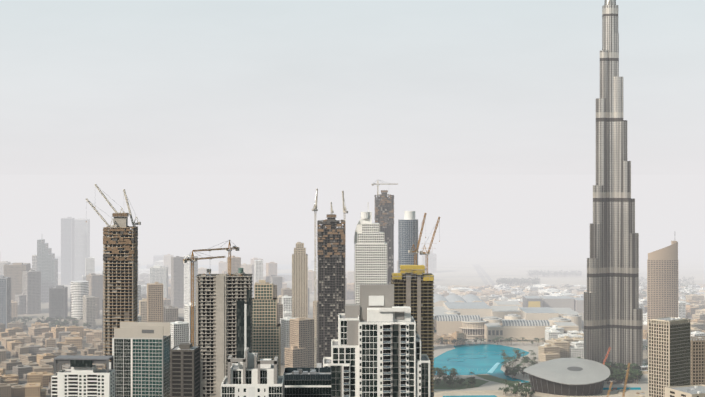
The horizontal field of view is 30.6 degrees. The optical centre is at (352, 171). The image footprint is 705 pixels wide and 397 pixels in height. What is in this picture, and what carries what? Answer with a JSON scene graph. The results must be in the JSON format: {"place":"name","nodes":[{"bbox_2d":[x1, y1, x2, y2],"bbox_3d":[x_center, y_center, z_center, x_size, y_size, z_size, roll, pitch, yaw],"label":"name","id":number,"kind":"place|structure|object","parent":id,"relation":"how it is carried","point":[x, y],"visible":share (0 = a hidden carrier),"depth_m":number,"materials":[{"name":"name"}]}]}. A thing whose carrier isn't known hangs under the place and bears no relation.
{"place":"outdoors","nodes":[
{"label":"outdoors","id":0,"kind":"place"},
{"bbox_2d":[49,285,67,318],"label":"dark tower","id":1,"kind":"structure","parent":0,"point":[58,300],"depth_m":2773.77,"materials":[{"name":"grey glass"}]},
{"bbox_2d":[51,355,114,396],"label":"white tower","id":2,"kind":"structure","parent":0,"point":[83,376],"depth_m":1151.08,"materials":[{"name":"paint"}]},
{"bbox_2d":[0,251,347,280],"bbox_3d":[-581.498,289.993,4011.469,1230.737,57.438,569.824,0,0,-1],"label":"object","id":3,"kind":"structure","parent":0,"point":[158,259],"depth_m":3975.11,"materials":[{"name":"grey concrete"}]},
{"bbox_2d":[31,264,317,271],"bbox_3d":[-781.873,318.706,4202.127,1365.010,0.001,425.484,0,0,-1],"label":"creek water","id":4,"kind":"structure","parent":0,"point":[216,267],"depth_m":4257.29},
{"bbox_2d":[221,347,284,396],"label":"white tower","id":5,"kind":"structure","parent":0,"point":[250,375],"depth_m":596.32,"materials":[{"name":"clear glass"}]},
{"bbox_2d":[0,175,704,396],"bbox_3d":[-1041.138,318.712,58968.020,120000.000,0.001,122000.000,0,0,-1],"label":"haze","id":6,"kind":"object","parent":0,"point":[494,227],"depth_m":9048.52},
{"bbox_2d":[0,275,10,328],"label":"building","id":7,"kind":"structure","parent":6,"relation":"on","point":[5,300],"depth_m":2572.10,"materials":[{"name":"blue concrete"}]},
{"bbox_2d":[4,263,30,300],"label":"brown tower","id":8,"kind":"structure","parent":6,"relation":"on","point":[13,271],"depth_m":2883.77,"materials":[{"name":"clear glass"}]},
{"bbox_2d":[32,239,57,301],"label":"skyscraper","id":9,"kind":"structure","parent":6,"relation":"on","point":[44,261],"depth_m":3137.95,"materials":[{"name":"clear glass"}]},
{"bbox_2d":[7,316,90,328],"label":"trees","id":10,"kind":"object","parent":6,"relation":"on","point":[65,322],"visible":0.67,"depth_m":2659.24,"materials":[{"name":"grey plant"}]},
{"bbox_2d":[0,321,102,396],"bbox_3d":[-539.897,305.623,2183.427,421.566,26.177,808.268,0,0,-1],"label":"low-rise houses","id":11,"kind":"structure","parent":6,"relation":"on","point":[36,370],"depth_m":2193.13,"materials":[{"name":"beige concrete"}]},
{"bbox_2d":[61,217,74,284],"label":"skyscraper","id":12,"kind":"structure","parent":6,"relation":"on","point":[67,250],"depth_m":3613.16,"materials":[{"name":"grey glass"}]},
{"bbox_2d":[3,257,146,327],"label":"district","id":13,"kind":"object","parent":6,"relation":"on","point":[27,300],"visible":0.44,"depth_m":2870.36,"materials":[{"name":"grey concrete"}]},
{"bbox_2d":[71,281,88,318],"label":"distant building","id":14,"kind":"structure","parent":6,"relation":"on","point":[79,290],"depth_m":2777.03,"materials":[{"name":"paint"}]},
{"bbox_2d":[75,218,89,280],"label":"skyscraper","id":15,"kind":"structure","parent":6,"relation":"on","point":[82,239],"depth_m":3688.11,"materials":[{"name":"grey glass"}]},
{"bbox_2d":[0,261,170,284],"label":"district","id":16,"kind":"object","parent":6,"relation":"on","point":[144,278],"visible":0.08,"depth_m":3398.27,"materials":[{"name":"grey concrete"}]},
{"bbox_2d":[102,300,102,341],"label":"dark tower","id":17,"kind":"structure","parent":6,"relation":"on","point":[102,320],"depth_m":2250.42,"materials":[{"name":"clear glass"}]},
{"bbox_2d":[103,212,137,368],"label":"unfinished skyscraper","id":18,"kind":"structure","parent":6,"relation":"on","point":[120,274],"depth_m":1434.11,"materials":[{"name":"concrete"}]},
{"bbox_2d":[86,198,116,236],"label":"crane","id":19,"kind":"object","parent":18,"relation":"on","point":[102,218],"visible":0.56,"depth_m":1439.54,"materials":[{"name":"grey metal"}]},
{"bbox_2d":[95,184,123,212],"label":"crane","id":20,"kind":"object","parent":18,"relation":"on","point":[106,199],"visible":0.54,"depth_m":1450.99,"materials":[{"name":"grey metal"}]},
{"bbox_2d":[123,189,140,226],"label":"crane","id":21,"kind":"object","parent":18,"relation":"on","point":[130,214],"visible":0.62,"depth_m":1452.74,"materials":[{"name":"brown metal"}]},
{"bbox_2d":[112,322,170,396],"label":"office building","id":22,"kind":"structure","parent":6,"relation":"on","point":[141,352],"depth_m":1211.30,"materials":[{"name":"teal glass"}]},
{"bbox_2d":[150,265,167,298],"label":"building","id":23,"kind":"structure","parent":6,"relation":"on","point":[159,273],"depth_m":3011.19,"materials":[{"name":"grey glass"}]},
{"bbox_2d":[170,343,199,396],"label":"high-rise building","id":24,"kind":"structure","parent":6,"relation":"on","point":[184,369],"depth_m":1048.56,"materials":[{"name":"concrete"}]},
{"bbox_2d":[183,250,225,345],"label":"crane","id":25,"kind":"object","parent":6,"relation":"on","point":[192,264],"visible":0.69,"depth_m":1235.04,"materials":[{"name":"brown metal"}]},
{"bbox_2d":[192,240,238,285],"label":"crane","id":26,"kind":"object","parent":6,"relation":"on","point":[235,247],"visible":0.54,"depth_m":1252.62,"materials":[{"name":"brown metal"}]},
{"bbox_2d":[196,272,252,396],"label":"unfinished building","id":27,"kind":"structure","parent":6,"relation":"on","point":[210,315],"depth_m":1234.82,"materials":[{"name":"grey concrete"}]},
{"bbox_2d":[196,268,250,377],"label":"tower cladding","id":28,"kind":"structure","parent":27,"relation":"attached to","point":[243,326],"depth_m":1233.65,"materials":[{"name":"grey concrete"}]},
{"bbox_2d":[138,254,317,367],"bbox_3d":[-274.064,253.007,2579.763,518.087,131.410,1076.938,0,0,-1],"label":"district","id":29,"kind":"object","parent":6,"relation":"on","point":[297,342],"visible":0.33,"depth_m":2200.19,"materials":[{"name":"concrete"}]},
{"bbox_2d":[252,280,280,375],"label":"beige tower","id":30,"kind":"structure","parent":6,"relation":"on","point":[266,335],"depth_m":1565.08,"materials":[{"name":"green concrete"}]},
{"bbox_2d":[164,254,397,299],"bbox_3d":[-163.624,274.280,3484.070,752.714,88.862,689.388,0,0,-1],"label":"district","id":31,"kind":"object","parent":6,"relation":"on","point":[271,268],"visible":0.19,"depth_m":3405.81,"materials":[{"name":"beige stone"}]},
{"bbox_2d":[292,242,307,317],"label":"beige tower","id":32,"kind":"structure","parent":6,"relation":"on","point":[299,282],"depth_m":2256.99,"materials":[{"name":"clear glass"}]},
{"bbox_2d":[283,363,330,396],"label":"office building","id":33,"kind":"structure","parent":6,"relation":"on","point":[307,382],"depth_m":628.76,"materials":[{"name":"black glass"}]},
{"bbox_2d":[312,189,317,367],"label":"crane","id":34,"kind":"object","parent":6,"relation":"on","point":[315,206],"visible":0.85,"depth_m":1809.75,"materials":[{"name":"grey metal"}]},
{"bbox_2d":[317,214,345,366],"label":"skyscraper","id":35,"kind":"structure","parent":6,"relation":"on","point":[331,245],"depth_m":1803.44,"materials":[{"name":"concrete"}]},
{"bbox_2d":[342,191,347,220],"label":"crane","id":36,"kind":"object","parent":6,"relation":"on","point":[344,209],"visible":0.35,"depth_m":1812.91,"materials":[{"name":"grey metal"}]},
{"bbox_2d":[354,202,386,304],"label":"skyscraper","id":37,"kind":"structure","parent":6,"relation":"on","point":[370,255],"depth_m":1803.02,"materials":[{"name":"paint"}]},
{"bbox_2d":[374,190,393,283],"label":"skyscraper","id":38,"kind":"structure","parent":6,"relation":"on","point":[384,211],"depth_m":2413.66,"materials":[{"name":"concrete"}]},
{"bbox_2d":[371,180,397,199],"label":"crane","id":39,"kind":"object","parent":38,"relation":"on","point":[378,184],"visible":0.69,"depth_m":2428.28,"materials":[{"name":"grey metal"}]},
{"bbox_2d":[398,211,417,271],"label":"skyscraper","id":40,"kind":"structure","parent":6,"relation":"on","point":[407,229],"depth_m":2269.74,"materials":[{"name":"blue glass"}]},
{"bbox_2d":[391,268,433,396],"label":"unfinished skyscraper","id":41,"kind":"structure","parent":6,"relation":"on","point":[417,296],"depth_m":1331.93,"materials":[{"name":"brown concrete"}]},
{"bbox_2d":[393,265,433,280],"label":"construction formwork","id":42,"kind":"object","parent":41,"relation":"on","point":[422,268],"visible":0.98,"depth_m":1329.94,"materials":[{"name":"yellow metal"}]},
{"bbox_2d":[408,213,426,280],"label":"crane","id":43,"kind":"object","parent":41,"relation":"on","point":[415,252],"visible":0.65,"depth_m":1353.47,"materials":[{"name":"orange metal"}]},
{"bbox_2d":[420,217,439,273],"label":"crane","id":44,"kind":"object","parent":41,"relation":"on","point":[424,253],"visible":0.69,"depth_m":1358.47,"materials":[{"name":"orange metal"}]},
{"bbox_2d":[421,251,436,272],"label":"building","id":45,"kind":"structure","parent":6,"relation":"on","point":[432,263],"depth_m":4040.04,"materials":[{"name":"concrete"}]},
{"bbox_2d":[433,331,465,344],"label":"old town","id":46,"kind":"structure","parent":6,"relation":"on","point":[453,336],"depth_m":2370.53,"materials":[{"name":"beige concrete"}]},
{"bbox_2d":[472,264,488,285],"bbox_3d":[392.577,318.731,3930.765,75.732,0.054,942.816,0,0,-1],"label":"desert highway","id":47,"kind":"structure","parent":6,"relation":"on","point":[482,277],"depth_m":3930.83,"materials":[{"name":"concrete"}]},
{"bbox_2d":[475,264,495,286],"bbox_3d":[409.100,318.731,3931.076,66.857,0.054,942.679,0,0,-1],"label":"desert highway","id":48,"kind":"structure","parent":6,"relation":"on","point":[488,277],"depth_m":3930.83,"materials":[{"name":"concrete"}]},
{"bbox_2d":[433,294,583,341],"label":"shopping mall","id":49,"kind":"structure","parent":6,"relation":"on","point":[471,316],"depth_m":2534.10,"materials":[{"name":"concrete"}]},
{"bbox_2d":[496,277,540,285],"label":"tree grove","id":50,"kind":"object","parent":6,"relation":"on","point":[514,281],"visible":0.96,"depth_m":3608.93,"materials":[{"name":"grey plant"}]},
{"bbox_2d":[437,266,646,267],"bbox_3d":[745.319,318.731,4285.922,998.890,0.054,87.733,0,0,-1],"label":"desert road","id":51,"kind":"structure","parent":6,"relation":"on","point":[529,266],"depth_m":4301.98,"materials":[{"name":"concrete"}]},
{"bbox_2d":[527,270,581,276],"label":"tree grove","id":52,"kind":"object","parent":6,"relation":"on","point":[554,273],"visible":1,"depth_m":3900.67,"materials":[{"name":"grey plant"}]},
{"bbox_2d":[434,273,678,277],"bbox_3d":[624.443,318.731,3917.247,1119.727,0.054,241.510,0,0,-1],"label":"desert road","id":53,"kind":"structure","parent":6,"relation":"on","point":[502,275],"depth_m":3893.51,"materials":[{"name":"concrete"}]},
{"bbox_2d":[524,358,609,395],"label":"round-roofed building","id":54,"kind":"structure","parent":6,"relation":"on","point":[572,376],"depth_m":1844.37,"materials":[{"name":"grey metal"}]},
{"bbox_2d":[433,284,704,305],"bbox_3d":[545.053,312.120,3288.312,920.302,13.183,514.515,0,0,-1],"label":"distant buildings","id":55,"kind":"structure","parent":6,"relation":"on","point":[488,295],"depth_m":3342.88,"materials":[{"name":"beige concrete"}]},
{"bbox_2d":[643,241,677,330],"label":"skyscraper","id":56,"kind":"structure","parent":6,"relation":"on","point":[662,282],"depth_m":2426.10,"materials":[{"name":"beige concrete"}]},
{"bbox_2d":[639,276,695,297],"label":"tree grove","id":57,"kind":"object","parent":6,"relation":"on","point":[679,281],"visible":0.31,"depth_m":3499.99,"materials":[{"name":"grey plant"}]},
{"bbox_2d":[648,317,690,396],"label":"beige tower","id":58,"kind":"structure","parent":6,"relation":"on","point":[669,351],"depth_m":1252.27,"materials":[{"name":"concrete"}]},
{"bbox_2d":[639,294,704,349],"bbox_3d":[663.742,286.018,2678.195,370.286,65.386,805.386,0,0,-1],"label":"low-rise buildings","id":59,"kind":"structure","parent":6,"relation":"on","point":[692,306],"depth_m":2698.96,"materials":[{"name":"beige concrete"}]},
{"bbox_2d":[665,384,704,396],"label":"building","id":60,"kind":"structure","parent":6,"relation":"on","point":[687,391],"depth_m":1149.39,"materials":[{"name":"concrete"}]},
{"bbox_2d":[691,336,704,384],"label":"beige tower","id":61,"kind":"structure","parent":6,"relation":"on","point":[698,360],"depth_m":1336.67,"materials":[{"name":"beige concrete"}]},
{"bbox_2d":[0,0,704,174],"label":"sky","id":62,"kind":"structure","parent":0,"point":[88,87],"materials":[{"name":"white"}]},
{"bbox_2d":[323,284,430,396],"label":"white tower","id":63,"kind":"structure","parent":0,"point":[376,348],"depth_m":707.95,"materials":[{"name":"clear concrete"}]},
{"bbox_2d":[433,378,488,389],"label":"park lawn","id":64,"kind":"structure","parent":0,"point":[443,384],"depth_m":1913.29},
{"bbox_2d":[434,372,475,387],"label":"park trees","id":65,"kind":"object","parent":64,"relation":"on","point":[461,380],"visible":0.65,"depth_m":1908.85,"materials":[{"name":"green plant"}]},
{"bbox_2d":[443,395,496,396],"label":"pool water","id":66,"kind":"structure","parent":0,"point":[473,396],"depth_m":1819.85,"materials":[{"name":"blue liquid"}]},
{"bbox_2d":[433,344,528,382],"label":"lake water","id":67,"kind":"structure","parent":0,"point":[478,363],"depth_m":2177.40,"materials":[{"name":"teal liquid"}]},
{"bbox_2d":[447,352,514,369],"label":"lake fountain rings","id":68,"kind":"object","parent":67,"relation":"in","point":[478,353],"visible":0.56,"depth_m":2205.68,"materials":[{"name":"grey metal"}]},
{"bbox_2d":[487,363,499,372],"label":"footbridge","id":69,"kind":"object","parent":67,"relation":"on","point":[493,368],"visible":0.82,"depth_m":2075.90,"materials":[{"name":"white concrete"}]},
{"bbox_2d":[476,375,516,383],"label":"park lawn","id":70,"kind":"structure","parent":0,"point":[492,378],"depth_m":1968.39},
{"bbox_2d":[433,338,647,390],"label":"plaza paving","id":71,"kind":"structure","parent":0,"point":[440,349],"depth_m":2006.95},
{"bbox_2d":[433,366,456,376],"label":"trees","id":72,"kind":"object","parent":71,"relation":"on","point":[438,370],"visible":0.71,"depth_m":1988.94,"materials":[{"name":"green plant"}]},
{"bbox_2d":[436,337,544,345],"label":"trees","id":73,"kind":"object","parent":71,"relation":"on","point":[481,340],"visible":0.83,"depth_m":2354.33,"materials":[{"name":"green plant"}]},
{"bbox_2d":[501,348,537,380],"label":"trees","id":74,"kind":"object","parent":71,"relation":"on","point":[508,371],"visible":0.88,"depth_m":2074.45,"materials":[{"name":"green plant"}]},
{"bbox_2d":[538,325,583,361],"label":"buildings","id":75,"kind":"structure","parent":71,"relation":"on","point":[559,343],"depth_m":2201.48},
{"bbox_2d":[600,347,610,366],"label":"crawler crane","id":76,"kind":"object","parent":71,"relation":"on","point":[606,355],"visible":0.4,"depth_m":1961.11,"materials":[{"name":"red metal"}]},
{"bbox_2d":[577,355,643,383],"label":"park trees","id":77,"kind":"object","parent":71,"relation":"on","point":[617,373],"visible":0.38,"depth_m":1949.58,"materials":[{"name":"green plant"}]},
{"bbox_2d":[584,0,647,373],"bbox_3d":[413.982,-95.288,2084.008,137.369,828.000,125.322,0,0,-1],"label":"skyscraper","id":78,"kind":"structure","parent":71,"relation":"on","point":[613,315],"depth_m":2052.71,"materials":[{"name":"grey metal"}]},
{"bbox_2d":[603,387,640,389],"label":"water","id":79,"kind":"structure","parent":71,"relation":"on","point":[631,388],"depth_m":1886.84,"materials":[{"name":"liquid"}]},
{"bbox_2d":[434,390,647,396],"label":"site ground","id":80,"kind":"structure","parent":0,"point":[539,394],"depth_m":1836.18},
{"bbox_2d":[434,390,519,391],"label":"site walls","id":81,"kind":"structure","parent":80,"relation":"on","point":[465,391],"depth_m":1860.99,"materials":[{"name":"concrete"}]},
{"bbox_2d":[498,380,534,396],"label":"trees","id":82,"kind":"object","parent":80,"relation":"on","point":[520,387],"visible":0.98,"depth_m":1831.33,"materials":[{"name":"green plant"}]},
{"bbox_2d":[618,363,629,396],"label":"crawler crane","id":83,"kind":"object","parent":80,"relation":"on","point":[626,378],"visible":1,"depth_m":1711.50,"materials":[{"name":"orange metal"}]},
{"bbox_2d":[611,387,645,396],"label":"site clutter","id":84,"kind":"object","parent":80,"relation":"on","point":[621,391],"visible":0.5,"depth_m":1845.05,"materials":[{"name":"grey metal"}]}
]}

